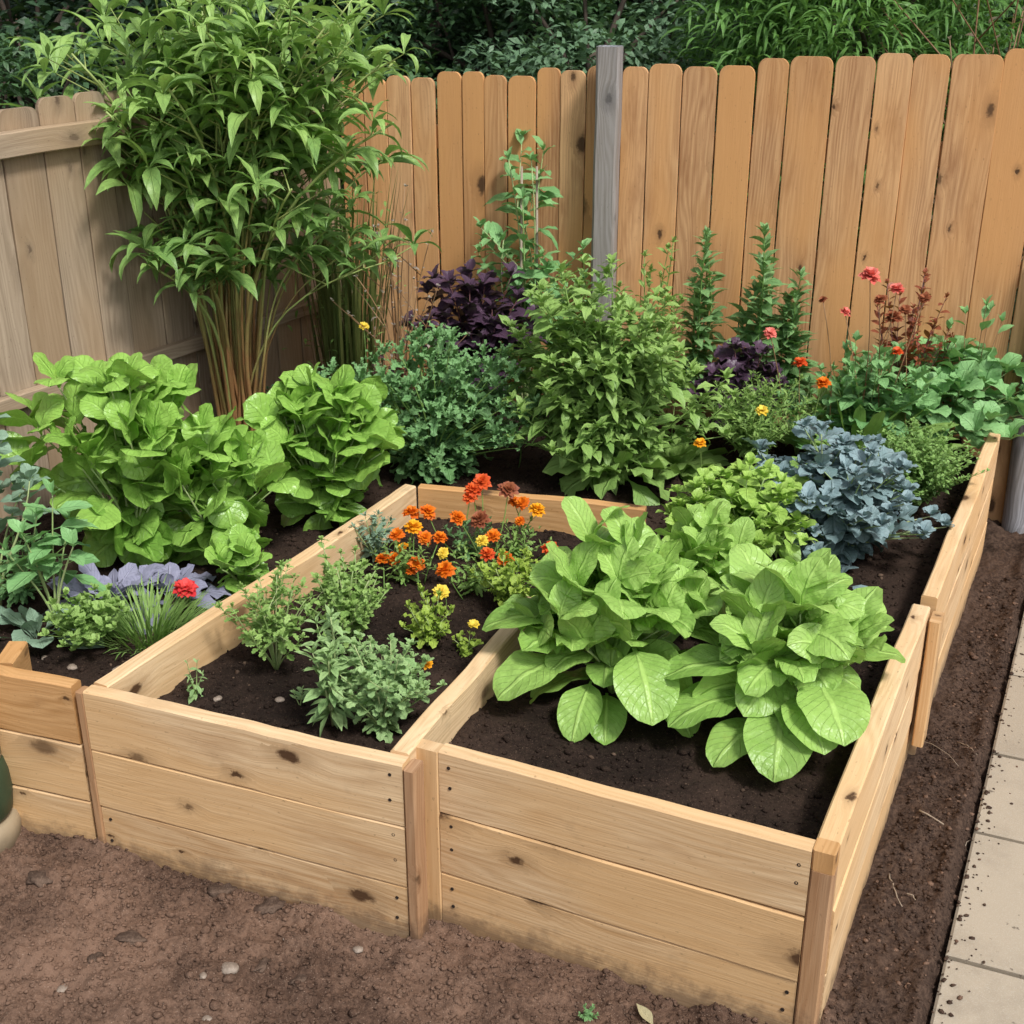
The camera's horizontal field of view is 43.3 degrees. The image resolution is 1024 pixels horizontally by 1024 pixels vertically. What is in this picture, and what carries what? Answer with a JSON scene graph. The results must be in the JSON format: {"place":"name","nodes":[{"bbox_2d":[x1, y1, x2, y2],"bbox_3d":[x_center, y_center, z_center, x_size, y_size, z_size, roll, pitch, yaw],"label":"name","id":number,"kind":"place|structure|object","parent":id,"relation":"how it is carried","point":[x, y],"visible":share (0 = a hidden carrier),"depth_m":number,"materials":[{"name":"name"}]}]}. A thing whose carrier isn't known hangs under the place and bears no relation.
{"place":"outdoors","nodes":[
{"label":"outdoors","id":0,"kind":"place"},
{"bbox_2d":[0,528,71,607],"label":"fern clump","id":1,"kind":"object","parent":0,"point":[20,594],"visible":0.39,"depth_m":3.68,"materials":[{"name":"green plant"}]},
{"bbox_2d":[0,1,1023,1023],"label":"ground","id":2,"kind":"structure","parent":0,"point":[1002,556],"depth_m":2.97,"materials":[{"name":"brown soil"}]},
{"bbox_2d":[0,747,21,852],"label":"garden tub","id":3,"kind":"object","parent":2,"relation":"on","point":[10,824],"visible":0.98,"depth_m":3.25,"materials":[{"name":"green plastic"}]},
{"bbox_2d":[26,870,52,887],"bbox_3d":[-1.153,0.896,3.155,0.076,0.023,0.051,9,25,20],"label":"earth clod","id":4,"kind":"object","parent":2,"relation":"on","point":[38,879],"visible":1,"depth_m":3.14,"materials":[{"name":"brown soil"}]},
{"bbox_2d":[57,984,66,991],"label":"pebble","id":5,"kind":"object","parent":2,"relation":"on","point":[61,988],"visible":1,"depth_m":2.85,"materials":[{"name":"stone"}]},
{"bbox_2d":[0,18,133,108],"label":"grey shrub","id":6,"kind":"object","parent":2,"relation":"on","point":[7,87],"visible":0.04,"depth_m":5.66,"materials":[{"name":"green plant"}]},
{"bbox_2d":[0,0,143,108],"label":"dark tree","id":7,"kind":"object","parent":2,"relation":"on","point":[12,98],"depth_m":9.53,"materials":[{"name":"green plant"}]},
{"bbox_2d":[87,952,103,963],"bbox_3d":[-0.944,1.010,2.920,0.032,0.014,0.043,20,30,38],"label":"earth clod","id":8,"kind":"object","parent":2,"relation":"on","point":[93,956],"visible":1,"depth_m":2.92,"materials":[{"name":"brown soil"}]},
{"bbox_2d":[114,930,146,945],"bbox_3d":[-0.878,0.983,2.976,0.081,0.022,0.050,0,24,0],"label":"earth clod","id":9,"kind":"object","parent":2,"relation":"on","point":[131,936],"visible":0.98,"depth_m":2.97,"materials":[{"name":"brown soil"}]},
{"bbox_2d":[0,511,339,838],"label":"raised bed","id":10,"kind":"object","parent":2,"relation":"on","point":[42,746],"visible":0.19,"depth_m":3.27,"materials":[{"name":"brown wood"}]},
{"bbox_2d":[0,413,59,605],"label":"broccoli plant","id":11,"kind":"object","parent":10,"relation":"on","point":[23,476],"visible":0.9,"depth_m":3.60,"materials":[{"name":"green plant"}]},
{"bbox_2d":[0,605,104,648],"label":"sprouting kale","id":12,"kind":"object","parent":10,"relation":"on","point":[29,620],"visible":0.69,"depth_m":3.51,"materials":[{"name":"green plant"}]},
{"bbox_2d":[0,478,105,628],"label":"bean plant","id":13,"kind":"object","parent":10,"relation":"on","point":[39,558],"visible":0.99,"depth_m":3.48,"materials":[{"name":"green plant"}]},
{"bbox_2d":[67,664,76,669],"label":"pebble","id":14,"kind":"object","parent":10,"relation":"on","point":[71,666],"visible":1,"depth_m":3.40,"materials":[{"name":"stone"}]},
{"bbox_2d":[37,582,130,650],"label":"parsley plant","id":15,"kind":"object","parent":10,"relation":"on","point":[90,611],"visible":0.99,"depth_m":3.43,"materials":[{"name":"green plant"}]},
{"bbox_2d":[42,562,167,633],"bbox_3d":[-1.185,0.239,3.735,0.388,0.174,0.423,0,24,0],"label":"purple cabbage","id":16,"kind":"object","parent":10,"relation":"on","point":[74,585],"visible":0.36,"depth_m":3.73,"materials":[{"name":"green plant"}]},
{"bbox_2d":[0,352,220,567],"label":"chard plant","id":17,"kind":"object","parent":10,"relation":"on","point":[130,406],"visible":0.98,"depth_m":3.79,"materials":[{"name":"green plant"}]},
{"bbox_2d":[73,571,227,659],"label":"chive clump","id":18,"kind":"object","parent":10,"relation":"on","point":[165,628],"visible":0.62,"depth_m":3.56,"materials":[{"name":"green plant"}]},
{"bbox_2d":[98,562,230,624],"bbox_3d":[-1.001,0.220,3.744,0.359,0.127,0.334,-15,28,-31],"label":"purple cabbage","id":19,"kind":"object","parent":10,"relation":"on","point":[174,572],"visible":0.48,"depth_m":3.74,"materials":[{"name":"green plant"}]},
{"bbox_2d":[172,577,198,625],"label":"ranunculus flower","id":20,"kind":"object","parent":10,"relation":"on","point":[186,586],"visible":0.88,"depth_m":3.58,"materials":[{"name":"red plant"}]},
{"bbox_2d":[153,406,299,564],"bbox_3d":[-0.922,-0.030,3.965,0.493,0.607,0.462,-13,27,-28],"label":"chard plant","id":21,"kind":"object","parent":10,"relation":"on","point":[232,471],"visible":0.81,"depth_m":3.87,"materials":[{"name":"green plant"}]},
{"bbox_2d":[204,523,271,597],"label":"chard plant","id":22,"kind":"object","parent":10,"relation":"on","point":[234,550],"visible":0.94,"depth_m":3.75,"materials":[{"name":"green plant"}]},
{"bbox_2d":[235,362,407,530],"bbox_3d":[-0.599,-0.187,4.122,0.531,0.602,0.410,0,24,0],"label":"chard plant","id":23,"kind":"object","parent":10,"relation":"on","point":[335,431],"visible":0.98,"depth_m":4.04,"materials":[{"name":"green plant"}]},
{"bbox_2d":[0,75,343,525],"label":"side fence","id":24,"kind":"object","parent":2,"relation":"on","point":[64,291],"visible":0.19,"depth_m":4.25,"materials":[{"name":"beige wood"}]},
{"bbox_2d":[0,0,346,204],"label":"dark tree","id":25,"kind":"object","parent":2,"relation":"on","point":[44,14],"visible":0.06,"depth_m":6.38,"materials":[{"name":"green plant"}]},
{"bbox_2d":[199,972,206,978],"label":"pebble","id":26,"kind":"object","parent":2,"relation":"on","point":[202,975],"visible":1,"depth_m":2.85,"materials":[{"name":"stone"}]},
{"bbox_2d":[202,1015,211,1020],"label":"pebble","id":27,"kind":"object","parent":2,"relation":"on","point":[208,1017],"visible":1,"depth_m":2.77,"materials":[{"name":"stone"}]},
{"bbox_2d":[207,883,237,896],"bbox_3d":[-0.704,0.919,3.132,0.076,0.023,0.052,0,24,0],"label":"earth clod","id":28,"kind":"object","parent":2,"relation":"on","point":[214,890],"visible":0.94,"depth_m":3.12,"materials":[{"name":"brown soil"}]},
{"bbox_2d":[221,962,238,973],"bbox_3d":[-0.634,1.023,2.893,0.043,0.022,0.036,0,24,0],"label":"pebble","id":29,"kind":"object","parent":2,"relation":"on","point":[230,967],"visible":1,"depth_m":2.88,"materials":[{"name":"stone"}]},
{"bbox_2d":[2,0,509,89],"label":"dark tree","id":30,"kind":"object","parent":2,"relation":"on","point":[25,11],"depth_m":9.71,"materials":[{"name":"green plant"}]},
{"bbox_2d":[252,957,270,972],"bbox_3d":[-0.567,1.028,2.918,0.028,0.014,0.054,15,28,30],"label":"earth clod","id":31,"kind":"object","parent":2,"relation":"on","point":[262,965],"visible":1,"depth_m":2.92,"materials":[{"name":"brown soil"}]},
{"bbox_2d":[253,896,285,913],"bbox_3d":[-0.580,0.942,3.087,0.076,0.022,0.061,0,24,0],"label":"earth clod","id":32,"kind":"object","parent":2,"relation":"on","point":[271,904],"visible":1,"depth_m":3.07,"materials":[{"name":"brown soil"}]},
{"bbox_2d":[288,974,306,985],"bbox_3d":[-0.476,1.044,2.883,0.050,0.017,0.031,-15,28,-31],"label":"earth clod","id":33,"kind":"object","parent":2,"relation":"on","point":[302,977],"visible":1,"depth_m":2.88,"materials":[{"name":"brown soil"}]},
{"bbox_2d":[352,946,362,953],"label":"pebble","id":34,"kind":"object","parent":2,"relation":"on","point":[357,949],"visible":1,"depth_m":2.97,"materials":[{"name":"stone"}]},
{"bbox_2d":[75,484,646,938],"bbox_3d":[-0.307,0.429,3.699,0.899,0.506,1.630,10,25,22],"label":"raised bed","id":35,"kind":"object","parent":2,"relation":"on","point":[247,782],"visible":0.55,"depth_m":3.10,"materials":[{"name":"brown wood"}]},
{"bbox_2d":[184,658,206,703],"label":"seedling","id":36,"kind":"object","parent":35,"relation":"on","point":[194,693],"visible":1,"depth_m":3.23,"materials":[{"name":"green plant"}]},
{"bbox_2d":[213,695,221,701],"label":"pebble","id":37,"kind":"object","parent":35,"relation":"on","point":[217,698],"visible":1,"depth_m":3.23,"materials":[{"name":"stone"}]},
{"bbox_2d":[212,559,315,669],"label":"feathery herb","id":38,"kind":"object","parent":35,"relation":"on","point":[278,633],"visible":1,"depth_m":3.35,"materials":[{"name":"green plant"}]},
{"bbox_2d":[275,697,284,702],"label":"pebble","id":39,"kind":"object","parent":35,"relation":"on","point":[279,699],"visible":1,"depth_m":3.25,"materials":[{"name":"stone"}]},
{"bbox_2d":[289,686,308,705],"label":"seedling","id":40,"kind":"object","parent":35,"relation":"on","point":[298,695],"visible":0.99,"depth_m":3.23,"materials":[{"name":"green plant"}]},
{"bbox_2d":[294,604,358,736],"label":"sage plant","id":41,"kind":"object","parent":35,"relation":"on","point":[327,655],"visible":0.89,"depth_m":3.03,"materials":[{"name":"green plant"}]},
{"bbox_2d":[298,535,390,655],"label":"flat leaf herb","id":42,"kind":"object","parent":35,"relation":"on","point":[355,608],"visible":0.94,"depth_m":3.42,"materials":[{"name":"green plant"}]},
{"bbox_2d":[348,510,395,561],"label":"sage plant","id":43,"kind":"object","parent":35,"relation":"on","point":[375,541],"visible":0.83,"depth_m":3.97,"materials":[{"name":"green plant"}]},
{"bbox_2d":[325,630,446,743],"bbox_3d":[-0.303,0.412,3.061,0.299,0.273,0.232,0,24,0],"label":"bushy herb","id":44,"kind":"object","parent":35,"relation":"on","point":[383,685],"visible":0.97,"depth_m":3.03,"materials":[{"name":"green plant"}]},
{"bbox_2d":[365,505,447,590],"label":"marigold plant","id":45,"kind":"object","parent":35,"relation":"on","point":[414,564],"visible":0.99,"depth_m":3.82,"materials":[{"name":"orange plant"}]},
{"bbox_2d":[399,583,454,648],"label":"lime leaf plant","id":46,"kind":"object","parent":35,"relation":"on","point":[423,626],"visible":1,"depth_m":3.50,"materials":[{"name":"green plant"}]},
{"bbox_2d":[451,619,483,656],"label":"viola plant","id":47,"kind":"object","parent":35,"relation":"on","point":[466,649],"visible":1,"depth_m":3.49,"materials":[{"name":"green plant"}]},
{"bbox_2d":[418,473,519,560],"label":"marigold plant","id":48,"kind":"object","parent":35,"relation":"on","point":[479,519],"visible":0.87,"depth_m":3.90,"materials":[{"name":"orange plant"}]},
{"bbox_2d":[432,535,514,611],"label":"marigold plant","id":49,"kind":"object","parent":35,"relation":"on","point":[446,568],"visible":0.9,"depth_m":3.73,"materials":[{"name":"green plant"}]},
{"bbox_2d":[469,546,539,605],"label":"lime leaf plant","id":50,"kind":"object","parent":35,"relation":"on","point":[506,584],"visible":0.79,"depth_m":3.63,"materials":[{"name":"green plant"}]},
{"bbox_2d":[485,496,558,565],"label":"marigold plant","id":51,"kind":"object","parent":35,"relation":"on","point":[522,503],"visible":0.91,"depth_m":3.91,"materials":[{"name":"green plant"}]},
{"bbox_2d":[152,0,701,269],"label":"dark tree","id":52,"kind":"object","parent":2,"relation":"on","point":[439,32],"visible":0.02,"depth_m":7.05,"materials":[{"name":"green plant"}]},
{"bbox_2d":[329,0,676,223],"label":"tree","id":53,"kind":"object","parent":2,"relation":"on","point":[425,67],"visible":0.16,"depth_m":6.78,"materials":[{"name":"green plant"}]},
{"bbox_2d":[42,394,1000,1023],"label":"raised bed","id":54,"kind":"object","parent":2,"relation":"on","point":[662,858],"visible":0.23,"depth_m":2.87,"materials":[{"name":"brown wood"}]},
{"bbox_2d":[0,0,441,430],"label":"cane plant","id":55,"kind":"object","parent":54,"relation":"on","point":[231,111],"visible":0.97,"depth_m":4.26,"materials":[{"name":"green plant"}]},
{"bbox_2d":[282,164,416,394],"bbox_3d":[-0.623,-0.860,5.031,0.535,1.035,0.473,21,31,39],"label":"tall grass clump","id":56,"kind":"object","parent":54,"relation":"on","point":[341,339],"visible":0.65,"depth_m":4.98,"materials":[{"name":"green plant"}]},
{"bbox_2d":[359,322,369,373],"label":"button flower","id":57,"kind":"object","parent":54,"relation":"on","point":[364,325],"visible":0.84,"depth_m":4.67,"materials":[{"name":"yellow plant"}]},
{"bbox_2d":[330,184,469,415],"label":"dry seed stalks","id":58,"kind":"object","parent":54,"relation":"on","point":[399,332],"visible":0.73,"depth_m":4.67,"materials":[{"name":"plant"}]},
{"bbox_2d":[316,320,548,484],"bbox_3d":[-0.271,-0.355,4.568,1.052,0.609,0.669,0,24,0],"label":"lacy artemisia","id":59,"kind":"object","parent":54,"relation":"on","point":[442,443],"visible":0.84,"depth_m":4.50,"materials":[{"name":"green plant"}]},
{"bbox_2d":[399,258,547,431],"bbox_3d":[-0.153,-0.618,4.934,0.585,0.670,0.372,0,24,0],"label":"purple basil","id":60,"kind":"object","parent":54,"relation":"on","point":[482,323],"visible":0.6,"depth_m":4.85,"materials":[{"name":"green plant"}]},
{"bbox_2d":[471,129,591,416],"bbox_3d":[0.067,-0.897,5.031,0.465,1.104,0.506,0,24,0],"label":"climbing plant","id":61,"kind":"object","parent":54,"relation":"on","point":[494,230],"visible":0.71,"depth_m":4.91,"materials":[{"name":"green plant"}]},
{"bbox_2d":[538,271,605,387],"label":"climbing plant","id":62,"kind":"object","parent":54,"relation":"on","point":[560,317],"visible":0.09,"depth_m":4.99,"materials":[{"name":"green plant"}]},
{"bbox_2d":[482,496,726,744],"bbox_3d":[0.245,0.248,3.185,0.641,0.553,0.537,0,24,0],"label":"lettuce","id":63,"kind":"object","parent":54,"relation":"on","point":[614,599],"visible":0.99,"depth_m":3.11,"materials":[{"name":"green plant"}]},
{"bbox_2d":[542,437,680,505],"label":"mustard leaves","id":64,"kind":"object","parent":54,"relation":"on","point":[581,480],"visible":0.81,"depth_m":4.39,"materials":[{"name":"green plant"}]},
{"bbox_2d":[494,252,743,494],"bbox_3d":[0.365,-0.445,4.421,0.858,0.884,0.626,0,24,0],"label":"bushy tomato","id":65,"kind":"object","parent":54,"relation":"on","point":[611,397],"visible":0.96,"depth_m":4.32,"materials":[{"name":"green plant"}]},
{"bbox_2d":[613,236,687,422],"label":"lime shoots","id":66,"kind":"object","parent":54,"relation":"on","point":[646,301],"visible":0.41,"depth_m":4.82,"materials":[{"name":"green plant"}]},
{"bbox_2d":[635,425,729,483],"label":"ruffled greens","id":67,"kind":"object","parent":54,"relation":"on","point":[685,458],"visible":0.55,"depth_m":4.65,"materials":[{"name":"green plant"}]},
{"bbox_2d":[682,438,705,491],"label":"flower","id":68,"kind":"object","parent":54,"relation":"on","point":[700,442],"visible":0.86,"depth_m":4.26,"materials":[{"name":"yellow plant"}]},
{"bbox_2d":[674,225,728,430],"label":"spike plant","id":69,"kind":"object","parent":54,"relation":"on","point":[706,333],"visible":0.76,"depth_m":4.87,"materials":[{"name":"green plant"}]},
{"bbox_2d":[654,498,755,642],"bbox_3d":[0.513,0.163,3.518,0.354,0.414,0.368,0,24,0],"label":"lettuce","id":70,"kind":"object","parent":54,"relation":"on","point":[709,536],"visible":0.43,"depth_m":3.45,"materials":[{"name":"green plant"}]},
{"bbox_2d":[655,452,819,561],"bbox_3d":[0.674,0.032,3.827,0.494,0.394,0.547,0,24,0],"label":"basil plant","id":71,"kind":"object","parent":54,"relation":"on","point":[740,490],"visible":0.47,"depth_m":3.73,"materials":[{"name":"green plant"}]},
{"bbox_2d":[685,337,791,452],"bbox_3d":[0.837,-0.424,4.777,0.401,0.440,0.301,0,24,0],"label":"purple basil","id":72,"kind":"object","parent":54,"relation":"on","point":[742,363],"visible":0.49,"depth_m":4.71,"materials":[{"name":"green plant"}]},
{"bbox_2d":[683,370,817,458],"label":"aster bush","id":73,"kind":"object","parent":54,"relation":"on","point":[747,425],"visible":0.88,"depth_m":4.55,"materials":[{"name":"green plant"}]},
{"bbox_2d":[713,222,790,392],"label":"spike plant","id":74,"kind":"object","parent":54,"relation":"on","point":[760,307],"visible":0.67,"depth_m":4.80,"materials":[{"name":"green plant"}]},
{"bbox_2d":[755,405,767,463],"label":"flower","id":75,"kind":"object","parent":54,"relation":"on","point":[761,409],"visible":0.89,"depth_m":4.32,"materials":[{"name":"yellow plant"}]},
{"bbox_2d":[664,543,905,781],"bbox_3d":[0.650,0.324,3.022,0.583,0.480,0.510,0,24,0],"label":"lettuce","id":76,"kind":"object","parent":54,"relation":"on","point":[811,627],"visible":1,"depth_m":2.96,"materials":[{"name":"green plant"}]},
{"bbox_2d":[764,266,818,426],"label":"spike plant","id":77,"kind":"object","parent":54,"relation":"on","point":[791,346],"visible":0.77,"depth_m":4.83,"materials":[{"name":"green plant"}]},
{"bbox_2d":[774,375,842,454],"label":"nasturtium plant","id":78,"kind":"object","parent":54,"relation":"on","point":[824,401],"visible":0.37,"depth_m":4.77,"materials":[{"name":"green plant"}]},
{"bbox_2d":[810,376,831,443],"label":"flower","id":79,"kind":"object","parent":54,"relation":"on","point":[822,381],"visible":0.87,"depth_m":4.38,"materials":[{"name":"orange plant"}]},
{"bbox_2d":[742,416,954,564],"bbox_3d":[0.996,-0.050,3.917,0.607,0.492,0.599,-18,29,-35],"label":"blue kale","id":80,"kind":"object","parent":54,"relation":"on","point":[855,516],"visible":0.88,"depth_m":3.82,"materials":[{"name":"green plant"}]},
{"bbox_2d":[840,564,867,589],"bbox_3d":[0.932,0.187,3.808,0.222,0.100,0.218,0,24,0],"label":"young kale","id":81,"kind":"object","parent":54,"relation":"on","point":[845,568],"visible":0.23,"depth_m":3.81,"materials":[{"name":"blue plant"}]},
{"bbox_2d":[763,266,946,440],"bbox_3d":[1.219,-0.517,4.613,0.698,0.744,0.344,0,24,0],"label":"zinnia plant","id":82,"kind":"object","parent":54,"relation":"on","point":[874,380],"visible":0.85,"depth_m":4.62,"materials":[{"name":"green plant"}]},
{"bbox_2d":[772,375,974,468],"bbox_3d":[1.277,-0.295,4.697,0.716,0.310,0.746,0,24,0],"label":"leafy plant","id":83,"kind":"object","parent":54,"relation":"on","point":[873,425],"visible":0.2,"depth_m":4.70,"materials":[{"name":"green plant"}]},
{"bbox_2d":[853,267,954,398],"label":"red leaf shrub","id":84,"kind":"object","parent":54,"relation":"on","point":[911,321],"visible":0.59,"depth_m":4.74,"materials":[{"name":"red plant"}]},
{"bbox_2d":[815,333,1023,448],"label":"squash plant","id":85,"kind":"object","parent":54,"relation":"on","point":[980,418],"visible":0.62,"depth_m":4.74,"materials":[{"name":"green plant"}]},
{"bbox_2d":[856,417,989,515],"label":"thyme bush","id":86,"kind":"object","parent":54,"relation":"on","point":[928,476],"visible":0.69,"depth_m":4.24,"materials":[{"name":"green plant"}]},
{"bbox_2d":[946,295,1013,443],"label":"thin bean plant","id":87,"kind":"object","parent":54,"relation":"on","point":[986,310],"visible":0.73,"depth_m":4.74,"materials":[{"name":"green plant"}]},
{"bbox_2d":[311,0,738,174],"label":"dark tree","id":88,"kind":"object","parent":2,"relation":"on","point":[459,27],"depth_m":9.31,"materials":[{"name":"green plant"}]},
{"bbox_2d":[578,1003,598,1021],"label":"weed","id":89,"kind":"object","parent":2,"relation":"on","point":[588,1015],"visible":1,"depth_m":2.75,"materials":[{"name":"green plant"}]},
{"bbox_2d":[442,0,757,273],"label":"tree","id":90,"kind":"object","parent":2,"relation":"on","point":[564,55],"visible":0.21,"depth_m":6.31,"materials":[{"name":"green plant"}]},
{"bbox_2d":[591,45,622,327],"bbox_3d":[0.359,-0.870,5.096,0.092,1.831,0.091,6,24,13],"label":"timber post","id":91,"kind":"object","parent":2,"relation":"on","point":[608,101],"visible":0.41,"depth_m":4.86,"materials":[{"name":"grey wood"}]},
{"bbox_2d":[636,1003,652,1023],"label":"dry leaf","id":92,"kind":"object","parent":2,"relation":"on","point":[645,1013],"visible":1,"depth_m":2.77,"materials":[{"name":"beige plant"}]},
{"bbox_2d":[339,49,1023,522],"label":"back fence","id":93,"kind":"object","parent":2,"relation":"on","point":[671,145],"visible":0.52,"depth_m":4.90,"materials":[{"name":"brown wood"}]},
{"bbox_2d":[342,218,1023,365],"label":"undergrowth","id":94,"kind":"object","parent":2,"relation":"on","point":[811,306],"depth_m":6.91,"materials":[{"name":"green plant"}]},
{"bbox_2d":[486,0,1014,244],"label":"dark tree","id":95,"kind":"object","parent":2,"relation":"on","point":[668,18],"depth_m":7.68,"materials":[{"name":"green plant"}]},
{"bbox_2d":[655,0,1023,325],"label":"willowy shrub","id":96,"kind":"object","parent":2,"relation":"on","point":[807,29],"visible":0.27,"depth_m":5.56,"materials":[{"name":"green plant"}]},
{"bbox_2d":[919,809,969,852],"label":"twig","id":97,"kind":"object","parent":2,"relation":"on","point":[925,813],"visible":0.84,"depth_m":3.36,"materials":[{"name":"beige wood"}]},
{"bbox_2d":[870,0,1023,87],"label":"dark tree","id":98,"kind":"object","parent":2,"relation":"on","point":[1010,15],"visible":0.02,"depth_m":7.07,"materials":[{"name":"green plant"}]},
{"bbox_2d":[1001,357,1023,533],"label":"timber post","id":99,"kind":"object","parent":2,"relation":"on","point":[1013,516],"visible":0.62,"depth_m":5.01,"materials":[{"name":"grey wood"}]},
{"bbox_2d":[930,614,1023,1023],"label":"path","id":100,"kind":"structure","parent":0,"point":[994,983],"depth_m":3.09,"materials":[{"name":"stone"}]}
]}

